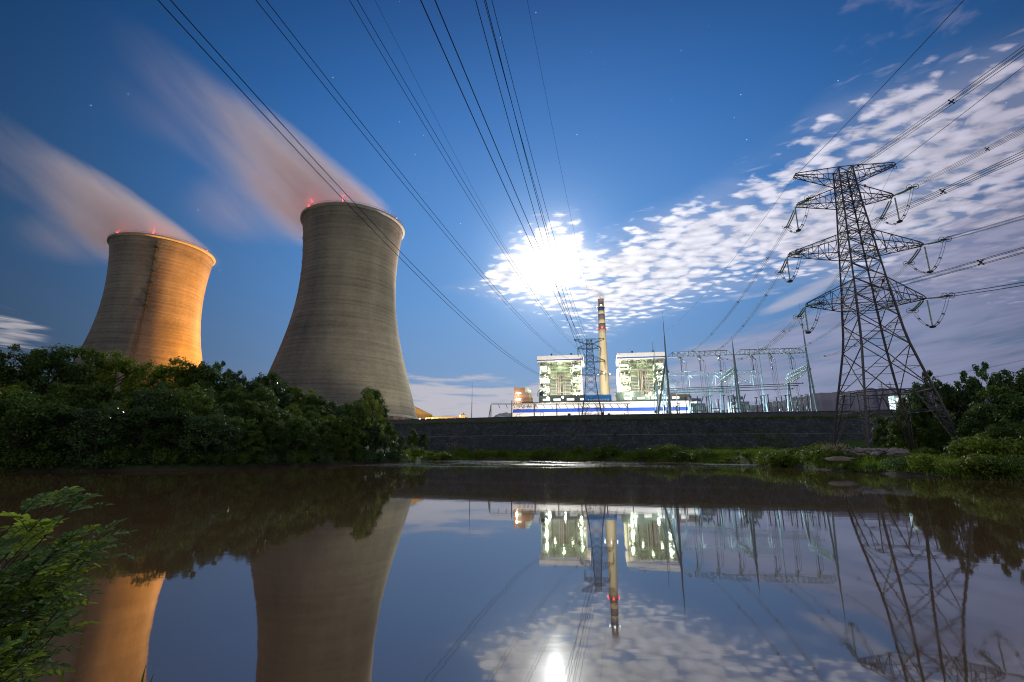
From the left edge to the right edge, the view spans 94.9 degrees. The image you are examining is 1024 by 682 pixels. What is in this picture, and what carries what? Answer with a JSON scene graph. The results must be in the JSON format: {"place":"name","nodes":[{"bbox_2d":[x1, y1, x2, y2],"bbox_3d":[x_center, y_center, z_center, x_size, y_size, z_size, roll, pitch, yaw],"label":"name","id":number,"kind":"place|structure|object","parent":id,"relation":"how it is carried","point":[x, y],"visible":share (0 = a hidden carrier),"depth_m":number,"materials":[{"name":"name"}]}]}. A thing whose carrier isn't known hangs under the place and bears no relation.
{"place":"outdoors","nodes":[
{"label":"outdoors","id":0,"kind":"place"},
{"bbox_2d":[0,460,1023,681],"bbox_3d":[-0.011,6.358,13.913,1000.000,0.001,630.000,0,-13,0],"label":"water","id":1,"kind":"structure","parent":0,"point":[524,571],"depth_m":11.87,"materials":[{"name":"blue liquid"}]},
{"bbox_2d":[0,400,1023,480],"bbox_3d":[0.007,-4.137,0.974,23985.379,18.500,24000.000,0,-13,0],"label":"ground","id":2,"kind":"structure","parent":0,"point":[850,443],"depth_m":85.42,"materials":[{"name":"green plant"}]},
{"bbox_2d":[0,344,50,395],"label":"broadleaf tree","id":3,"kind":"object","parent":2,"relation":"on","point":[14,348],"visible":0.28,"depth_m":93.25,"materials":[{"name":"green plant"}]},
{"bbox_2d":[0,394,56,471],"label":"broadleaf tree","id":4,"kind":"object","parent":2,"relation":"on","point":[27,411],"visible":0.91,"depth_m":70.42,"materials":[{"name":"green plant"}]},
{"bbox_2d":[0,389,57,449],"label":"broadleaf tree","id":5,"kind":"object","parent":2,"relation":"on","point":[16,393],"visible":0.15,"depth_m":77.88,"materials":[{"name":"green plant"}]},
{"bbox_2d":[7,343,87,401],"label":"broadleaf tree","id":6,"kind":"object","parent":2,"relation":"on","point":[50,362],"visible":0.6,"depth_m":94.52,"materials":[{"name":"green plant"}]},
{"bbox_2d":[11,400,91,461],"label":"broadleaf tree","id":7,"kind":"object","parent":2,"relation":"on","point":[58,412],"visible":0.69,"depth_m":74.22,"materials":[{"name":"green plant"}]},
{"bbox_2d":[39,382,90,442],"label":"broadleaf tree","id":8,"kind":"object","parent":2,"relation":"on","point":[64,390],"visible":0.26,"depth_m":87.84,"materials":[{"name":"green plant"}]},
{"bbox_2d":[0,486,144,681],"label":"feather leaved shrub","id":9,"kind":"object","parent":2,"relation":"on","point":[40,578],"visible":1,"depth_m":2.30,"materials":[{"name":"green plant"}]},
{"bbox_2d":[38,396,108,454],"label":"broadleaf tree","id":10,"kind":"object","parent":2,"relation":"on","point":[73,401],"visible":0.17,"depth_m":80.88,"materials":[{"name":"green plant"}]},
{"bbox_2d":[47,345,116,406],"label":"broadleaf tree","id":11,"kind":"object","parent":2,"relation":"on","point":[86,355],"visible":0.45,"depth_m":100.83,"materials":[{"name":"green plant"}]},
{"bbox_2d":[64,382,121,437],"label":"broadleaf tree","id":12,"kind":"object","parent":2,"relation":"on","point":[103,392],"visible":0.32,"depth_m":91.55,"materials":[{"name":"green plant"}]},
{"bbox_2d":[53,400,141,470],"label":"broadleaf tree","id":13,"kind":"object","parent":2,"relation":"on","point":[114,410],"visible":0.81,"depth_m":75.17,"materials":[{"name":"green plant"}]},
{"bbox_2d":[80,348,139,401],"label":"broadleaf tree","id":14,"kind":"object","parent":2,"relation":"on","point":[120,363],"visible":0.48,"depth_m":103.09,"materials":[{"name":"green plant"}]},
{"bbox_2d":[91,396,140,449],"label":"broadleaf tree","id":15,"kind":"object","parent":2,"relation":"on","point":[125,406],"visible":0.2,"depth_m":84.90,"materials":[{"name":"green plant"}]},
{"bbox_2d":[98,440,147,466],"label":"bush","id":16,"kind":"object","parent":2,"relation":"on","point":[125,456],"visible":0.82,"depth_m":75.20,"materials":[{"name":"green plant"}]},
{"bbox_2d":[103,405,173,464],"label":"broadleaf tree","id":17,"kind":"object","parent":2,"relation":"on","point":[146,419],"visible":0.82,"depth_m":78.36,"materials":[{"name":"green plant"}]},
{"bbox_2d":[68,231,215,400],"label":"cooling tower","id":18,"kind":"structure","parent":2,"relation":"on","point":[151,304],"depth_m":346.02,"materials":[{"name":"concrete"}]},
{"bbox_2d":[119,359,169,394],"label":"broadleaf tree","id":19,"kind":"object","parent":2,"relation":"on","point":[137,373],"visible":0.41,"depth_m":103.83,"materials":[{"name":"green plant"}]},
{"bbox_2d":[110,382,190,448],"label":"broadleaf tree","id":20,"kind":"object","parent":2,"relation":"on","point":[145,400],"visible":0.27,"depth_m":87.25,"materials":[{"name":"green plant"}]},
{"bbox_2d":[131,442,171,464],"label":"bush","id":21,"kind":"object","parent":2,"relation":"on","point":[153,458],"visible":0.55,"depth_m":77.22,"materials":[{"name":"green plant"}]},
{"bbox_2d":[143,382,188,410],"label":"broadleaf tree","id":22,"kind":"object","parent":2,"relation":"on","point":[169,386],"visible":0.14,"depth_m":96.92,"materials":[{"name":"green plant"}]},
{"bbox_2d":[144,444,189,466],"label":"bush","id":23,"kind":"object","parent":2,"relation":"on","point":[163,452],"visible":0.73,"depth_m":77.88,"materials":[{"name":"green plant"}]},
{"bbox_2d":[144,356,197,400],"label":"broadleaf tree","id":24,"kind":"object","parent":2,"relation":"on","point":[172,372],"visible":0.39,"depth_m":105.58,"materials":[{"name":"green plant"}]},
{"bbox_2d":[146,407,206,452],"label":"broadleaf tree","id":25,"kind":"object","parent":2,"relation":"on","point":[175,417],"visible":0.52,"depth_m":82.07,"materials":[{"name":"green plant"}]},
{"bbox_2d":[167,383,220,447],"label":"broadleaf tree","id":26,"kind":"object","parent":2,"relation":"on","point":[199,407],"visible":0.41,"depth_m":89.99,"materials":[{"name":"green plant"}]},
{"bbox_2d":[172,361,231,400],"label":"broadleaf tree","id":27,"kind":"object","parent":2,"relation":"on","point":[204,375],"visible":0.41,"depth_m":108.73,"materials":[{"name":"green plant"}]},
{"bbox_2d":[172,408,243,468],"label":"broadleaf tree","id":28,"kind":"object","parent":2,"relation":"on","point":[200,423],"visible":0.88,"depth_m":81.81,"materials":[{"name":"green plant"}]},
{"bbox_2d":[194,401,245,454],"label":"broadleaf tree","id":29,"kind":"object","parent":2,"relation":"on","point":[226,408],"visible":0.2,"depth_m":93.63,"materials":[{"name":"green plant"}]},
{"bbox_2d":[214,384,251,420],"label":"broadleaf tree","id":30,"kind":"object","parent":2,"relation":"on","point":[239,395],"visible":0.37,"depth_m":104.05,"materials":[{"name":"green plant"}]},
{"bbox_2d":[212,416,266,459],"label":"broadleaf tree","id":31,"kind":"object","parent":2,"relation":"on","point":[252,436],"visible":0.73,"depth_m":87.97,"materials":[{"name":"green plant"}]},
{"bbox_2d":[233,399,270,452],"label":"broadleaf tree","id":32,"kind":"object","parent":2,"relation":"on","point":[253,408],"visible":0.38,"depth_m":98.79,"materials":[{"name":"green plant"}]},
{"bbox_2d":[231,379,274,410],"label":"broadleaf tree","id":33,"kind":"object","parent":2,"relation":"on","point":[250,385],"visible":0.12,"depth_m":117.52,"materials":[{"name":"green plant"}]},
{"bbox_2d":[240,386,280,440],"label":"broadleaf tree","id":34,"kind":"object","parent":2,"relation":"on","point":[260,394],"visible":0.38,"depth_m":108.84,"materials":[{"name":"green plant"}]},
{"bbox_2d":[246,413,293,461],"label":"broadleaf tree","id":35,"kind":"object","parent":2,"relation":"on","point":[270,426],"visible":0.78,"depth_m":93.60,"materials":[{"name":"green plant"}]},
{"bbox_2d":[251,371,291,408],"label":"broadleaf tree","id":36,"kind":"object","parent":2,"relation":"on","point":[266,379],"visible":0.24,"depth_m":126.45,"materials":[{"name":"green plant"}]},
{"bbox_2d":[255,406,295,453],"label":"broadleaf tree","id":37,"kind":"object","parent":2,"relation":"on","point":[284,416],"visible":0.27,"depth_m":100.48,"materials":[{"name":"green plant"}]},
{"bbox_2d":[259,378,295,412],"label":"broadleaf tree","id":38,"kind":"object","parent":2,"relation":"on","point":[281,392],"visible":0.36,"depth_m":122.16,"materials":[{"name":"green plant"}]},
{"bbox_2d":[277,385,308,416],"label":"broadleaf tree","id":39,"kind":"object","parent":2,"relation":"on","point":[295,390],"visible":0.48,"depth_m":126.24,"materials":[{"name":"green plant"}]},
{"bbox_2d":[273,415,319,465],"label":"broadleaf tree","id":40,"kind":"object","parent":2,"relation":"on","point":[302,433],"visible":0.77,"depth_m":99.06,"materials":[{"name":"green plant"}]},
{"bbox_2d":[292,410,323,452],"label":"broadleaf tree","id":41,"kind":"object","parent":2,"relation":"on","point":[310,415],"visible":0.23,"depth_m":107.99,"materials":[{"name":"green plant"}]},
{"bbox_2d":[295,394,331,418],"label":"broadleaf tree","id":42,"kind":"object","parent":2,"relation":"on","point":[316,401],"visible":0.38,"depth_m":131.06,"materials":[{"name":"green plant"}]},
{"bbox_2d":[301,405,331,431],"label":"broadleaf tree","id":43,"kind":"object","parent":2,"relation":"on","point":[322,413],"visible":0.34,"depth_m":121.63,"materials":[{"name":"green plant"}]},
{"bbox_2d":[318,414,339,451],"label":"broadleaf tree","id":44,"kind":"object","parent":2,"relation":"on","point":[332,417],"visible":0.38,"depth_m":117.62,"materials":[{"name":"green plant"}]},
{"bbox_2d":[267,200,417,419],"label":"cooling tower","id":45,"kind":"structure","parent":2,"relation":"on","point":[340,344],"depth_m":295.23,"materials":[{"name":"concrete"}]},
{"bbox_2d":[334,402,370,458],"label":"broadleaf tree","id":46,"kind":"object","parent":2,"relation":"on","point":[350,410],"visible":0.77,"depth_m":118.50,"materials":[{"name":"green plant"}]},
{"bbox_2d":[360,391,384,449],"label":"broadleaf tree","id":47,"kind":"object","parent":2,"relation":"on","point":[369,421],"visible":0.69,"depth_m":126.18,"materials":[{"name":"green plant"}]},
{"bbox_2d":[352,421,392,459],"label":"broadleaf tree","id":48,"kind":"object","parent":2,"relation":"on","point":[386,443],"visible":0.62,"depth_m":124.70,"materials":[{"name":"green plant"}]},
{"bbox_2d":[358,386,389,442],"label":"broadleaf tree","id":49,"kind":"object","parent":2,"relation":"on","point":[377,395],"visible":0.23,"depth_m":155.65,"materials":[{"name":"green plant"}]},
{"bbox_2d":[372,418,398,454],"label":"broadleaf tree","id":50,"kind":"object","parent":2,"relation":"on","point":[388,429],"visible":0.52,"depth_m":132.34,"materials":[{"name":"green plant"}]},
{"bbox_2d":[514,387,532,402],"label":"brown block","id":51,"kind":"structure","parent":2,"relation":"on","point":[523,394],"depth_m":408.12,"materials":[{"name":"beige metal"}]},
{"bbox_2d":[535,445,562,458],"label":"bush","id":52,"kind":"object","parent":2,"relation":"on","point":[549,451],"visible":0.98,"depth_m":175.41,"materials":[{"name":"green plant"}]},
{"bbox_2d":[489,400,628,416],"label":"gantry","id":53,"kind":"object","parent":2,"relation":"on","point":[521,404],"visible":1,"depth_m":259.11,"materials":[{"name":"metal"}]},
{"bbox_2d":[537,353,583,395],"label":"boiler house","id":54,"kind":"structure","parent":2,"relation":"on","point":[559,367],"depth_m":482.16,"materials":[{"name":"beige metal"}]},
{"bbox_2d":[574,338,606,414],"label":"lattice pylon","id":55,"kind":"object","parent":2,"relation":"on","point":[589,361],"visible":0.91,"depth_m":268.91,"materials":[{"name":"metal"}]},
{"bbox_2d":[158,0,564,379],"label":"overhead wires","id":56,"kind":"object","parent":55,"relation":"attached to","point":[312,157],"visible":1,"depth_m":44.29,"materials":[{"name":"metal"}]},
{"bbox_2d":[256,0,574,361],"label":"overhead wires","id":57,"kind":"object","parent":55,"relation":"attached to","point":[378,144],"visible":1,"depth_m":56.47,"materials":[{"name":"metal"}]},
{"bbox_2d":[349,0,575,347],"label":"overhead wires","id":58,"kind":"object","parent":55,"relation":"attached to","point":[436,136],"visible":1,"depth_m":70.81,"materials":[{"name":"metal"}]},
{"bbox_2d":[420,0,604,373],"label":"overhead wires","id":59,"kind":"object","parent":55,"relation":"attached to","point":[493,140],"visible":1,"depth_m":39.53,"materials":[{"name":"metal"}]},
{"bbox_2d":[475,0,603,375],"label":"overhead wires","id":60,"kind":"object","parent":55,"relation":"attached to","point":[525,156],"visible":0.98,"depth_m":54.21,"materials":[{"name":"metal"}]},
{"bbox_2d":[484,0,597,350],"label":"overhead wires","id":61,"kind":"object","parent":55,"relation":"attached to","point":[530,150],"visible":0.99,"depth_m":71.81,"materials":[{"name":"metal"}]},
{"bbox_2d":[596,298,609,394],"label":"chimney","id":62,"kind":"object","parent":2,"relation":"on","point":[604,383],"visible":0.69,"depth_m":637.83,"materials":[{"name":"beige concrete"}]},
{"bbox_2d":[512,400,696,416],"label":"turbine hall","id":63,"kind":"structure","parent":2,"relation":"on","point":[640,406],"depth_m":387.97,"materials":[{"name":"white metal"}]},
{"bbox_2d":[598,442,623,457],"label":"bush","id":64,"kind":"object","parent":2,"relation":"on","point":[613,449],"visible":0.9,"depth_m":167.13,"materials":[{"name":"green plant"}]},
{"bbox_2d":[539,392,689,402],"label":"deaerator bay","id":65,"kind":"object","parent":2,"relation":"on","point":[623,396],"visible":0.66,"depth_m":413.86,"materials":[{"name":"white"}]},
{"bbox_2d":[616,350,665,394],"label":"boiler house","id":66,"kind":"structure","parent":2,"relation":"on","point":[634,372],"depth_m":468.28,"materials":[{"name":"beige metal"}]},
{"bbox_2d":[388,410,896,450],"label":"embankment wall","id":67,"kind":"structure","parent":2,"relation":"on","point":[588,435],"depth_m":185.72,"materials":[{"name":"concrete"}]},
{"bbox_2d":[390,415,882,434],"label":"ledge grass","id":68,"kind":"structure","parent":67,"relation":"on","point":[611,419],"depth_m":189.44,"materials":[{"name":"green plant"}]},
{"bbox_2d":[689,447,713,459],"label":"bush","id":69,"kind":"object","parent":2,"relation":"on","point":[704,453],"visible":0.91,"depth_m":141.42,"materials":[{"name":"green plant"}]},
{"bbox_2d":[654,341,767,411],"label":"line gantry","id":70,"kind":"object","parent":2,"relation":"on","point":[754,373],"visible":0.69,"depth_m":278.37,"materials":[{"name":"metal"}]},
{"bbox_2d":[713,368,746,412],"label":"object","id":71,"kind":"structure","parent":2,"relation":"on","point":[727,375],"depth_m":245.40,"materials":[{"name":"metal"}]},
{"bbox_2d":[657,305,818,413],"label":"line gantry","id":72,"kind":"object","parent":2,"relation":"on","point":[809,374],"visible":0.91,"depth_m":224.15,"materials":[{"name":"metal"}]},
{"bbox_2d":[762,448,802,466],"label":"bush","id":73,"kind":"object","parent":2,"relation":"on","point":[781,457],"visible":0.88,"depth_m":100.45,"materials":[{"name":"green plant"}]},
{"bbox_2d":[641,427,942,460],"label":"slope grass","id":74,"kind":"structure","parent":2,"relation":"on","point":[757,450],"depth_m":144.47,"materials":[{"name":"green plant"}]},
{"bbox_2d":[778,366,810,410],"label":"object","id":75,"kind":"structure","parent":2,"relation":"on","point":[800,370],"depth_m":242.14,"materials":[{"name":"metal"}]},
{"bbox_2d":[800,442,845,463],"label":"bush","id":76,"kind":"object","parent":2,"relation":"on","point":[812,456],"visible":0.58,"depth_m":87.73,"materials":[{"name":"green plant"}]},
{"bbox_2d":[816,443,868,461],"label":"reed clump","id":77,"kind":"object","parent":2,"relation":"on","point":[839,449],"visible":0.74,"depth_m":82.97,"materials":[{"name":"green plant"}]},
{"bbox_2d":[775,162,961,450],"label":"lattice pylon","id":78,"kind":"object","parent":2,"relation":"on","point":[845,216],"visible":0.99,"depth_m":95.50,"materials":[{"name":"metal"}]},
{"bbox_2d":[803,150,1023,251],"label":"phase wires","id":79,"kind":"object","parent":78,"relation":"attached to","point":[942,191],"visible":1,"depth_m":57.19,"materials":[{"name":"metal"}]},
{"bbox_2d":[809,46,1023,198],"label":"phase wires","id":80,"kind":"object","parent":78,"relation":"attached to","point":[951,101],"visible":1,"depth_m":60.23,"materials":[{"name":"metal"}]},
{"bbox_2d":[819,247,1023,303],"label":"phase wires","id":81,"kind":"object","parent":78,"relation":"attached to","point":[980,262],"visible":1,"depth_m":59.60,"materials":[{"name":"metal"}]},
{"bbox_2d":[911,127,1023,187],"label":"phase wires","id":82,"kind":"object","parent":78,"relation":"attached to","point":[971,156],"visible":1,"depth_m":77.05,"materials":[{"name":"metal"}]},
{"bbox_2d":[843,447,902,455],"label":"rubble bank","id":83,"kind":"structure","parent":2,"relation":"on","point":[859,451],"depth_m":80.52,"materials":[{"name":"grey stone"}]},
{"bbox_2d":[869,416,904,448],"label":"broadleaf tree","id":84,"kind":"object","parent":2,"relation":"on","point":[879,433],"visible":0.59,"depth_m":111.67,"materials":[{"name":"green plant"}]},
{"bbox_2d":[880,453,914,469],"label":"bush","id":85,"kind":"object","parent":2,"relation":"on","point":[900,460],"visible":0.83,"depth_m":66.32,"materials":[{"name":"green plant"}]},
{"bbox_2d":[886,408,930,451],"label":"broadleaf tree","id":86,"kind":"object","parent":2,"relation":"on","point":[894,430],"visible":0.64,"depth_m":99.35,"materials":[{"name":"green plant"}]},
{"bbox_2d":[904,452,941,470],"bbox_3d":[54.497,16.007,62.010,5.115,2.660,3.944,12,-18,-41],"label":"bush","id":87,"kind":"object","parent":2,"relation":"on","point":[922,460],"visible":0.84,"depth_m":61.45,"materials":[{"name":"green plant"}]},
{"bbox_2d":[906,400,949,451],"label":"broadleaf tree","id":88,"kind":"object","parent":2,"relation":"on","point":[921,415],"visible":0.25,"depth_m":100.59,"materials":[{"name":"green plant"}]},
{"bbox_2d":[909,370,953,454],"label":"broadleaf tree","id":89,"kind":"object","parent":2,"relation":"on","point":[923,385],"visible":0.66,"depth_m":97.35,"materials":[{"name":"green plant"}]},
{"bbox_2d":[918,414,963,455],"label":"broadleaf tree","id":90,"kind":"object","parent":2,"relation":"on","point":[931,433],"visible":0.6,"depth_m":92.97,"materials":[{"name":"green plant"}]},
{"bbox_2d":[932,458,970,474],"bbox_3d":[53.659,15.241,57.249,4.068,2.093,4.179,-6,-15,24],"label":"bush","id":91,"kind":"object","parent":2,"relation":"on","point":[948,465],"visible":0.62,"depth_m":56.97,"materials":[{"name":"green plant"}]},
{"bbox_2d":[932,391,977,453],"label":"broadleaf tree","id":92,"kind":"object","parent":2,"relation":"on","point":[956,408],"visible":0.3,"depth_m":93.78,"materials":[{"name":"green plant"}]},
{"bbox_2d":[941,370,984,422],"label":"broadleaf tree","id":93,"kind":"object","parent":2,"relation":"on","point":[949,390],"visible":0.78,"depth_m":91.30,"materials":[{"name":"green plant"}]},
{"bbox_2d":[950,450,1005,477],"bbox_3d":[54.716,14.377,54.876,4.661,3.143,6.045,-5,-14,20],"label":"bush","id":94,"kind":"object","parent":2,"relation":"on","point":[972,462],"visible":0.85,"depth_m":54.41,"materials":[{"name":"green plant"}]},
{"bbox_2d":[943,432,1023,459],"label":"bush","id":95,"kind":"object","parent":2,"relation":"on","point":[957,447],"visible":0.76,"depth_m":60.98,"materials":[{"name":"green plant"}]},
{"bbox_2d":[953,402,1020,441],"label":"broadleaf tree","id":96,"kind":"object","parent":2,"relation":"on","point":[978,412],"visible":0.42,"depth_m":77.99,"materials":[{"name":"green plant"}]},
{"bbox_2d":[964,361,1013,402],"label":"broadleaf tree","id":97,"kind":"object","parent":2,"relation":"on","point":[982,373],"visible":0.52,"depth_m":91.47,"materials":[{"name":"green plant"}]},
{"bbox_2d":[967,384,1022,435],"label":"broadleaf tree","id":98,"kind":"object","parent":2,"relation":"on","point":[991,391],"visible":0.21,"depth_m":81.63,"materials":[{"name":"green plant"}]},
{"bbox_2d":[979,418,1023,445],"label":"broadleaf tree","id":99,"kind":"object","parent":2,"relation":"on","point":[996,431],"visible":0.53,"depth_m":65.08,"materials":[{"name":"green plant"}]},
{"bbox_2d":[983,451,1023,477],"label":"bush","id":100,"kind":"object","parent":2,"relation":"on","point":[1016,464],"visible":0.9,"depth_m":51.88,"materials":[{"name":"green plant"}]},
{"bbox_2d":[985,392,1023,440],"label":"broadleaf tree","id":101,"kind":"object","parent":2,"relation":"on","point":[1015,409],"visible":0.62,"depth_m":70.69,"materials":[{"name":"green plant"}]},
{"bbox_2d":[986,436,1023,458],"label":"bush","id":102,"kind":"object","parent":2,"relation":"on","point":[1018,446],"visible":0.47,"depth_m":58.81,"materials":[{"name":"green plant"}]},
{"bbox_2d":[990,368,1023,405],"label":"broadleaf tree","id":103,"kind":"object","parent":2,"relation":"on","point":[1018,383],"visible":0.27,"depth_m":87.00,"materials":[{"name":"green plant"}]},
{"bbox_2d":[0,0,1023,417],"label":"sky","id":104,"kind":"structure","parent":0,"point":[678,126],"materials":[{"name":"blue"}]},
{"bbox_2d":[494,387,1009,416],"bbox_3d":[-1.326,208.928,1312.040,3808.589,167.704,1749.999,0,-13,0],"label":"hills","id":105,"kind":"structure","parent":0,"point":[826,401],"depth_m":1148.53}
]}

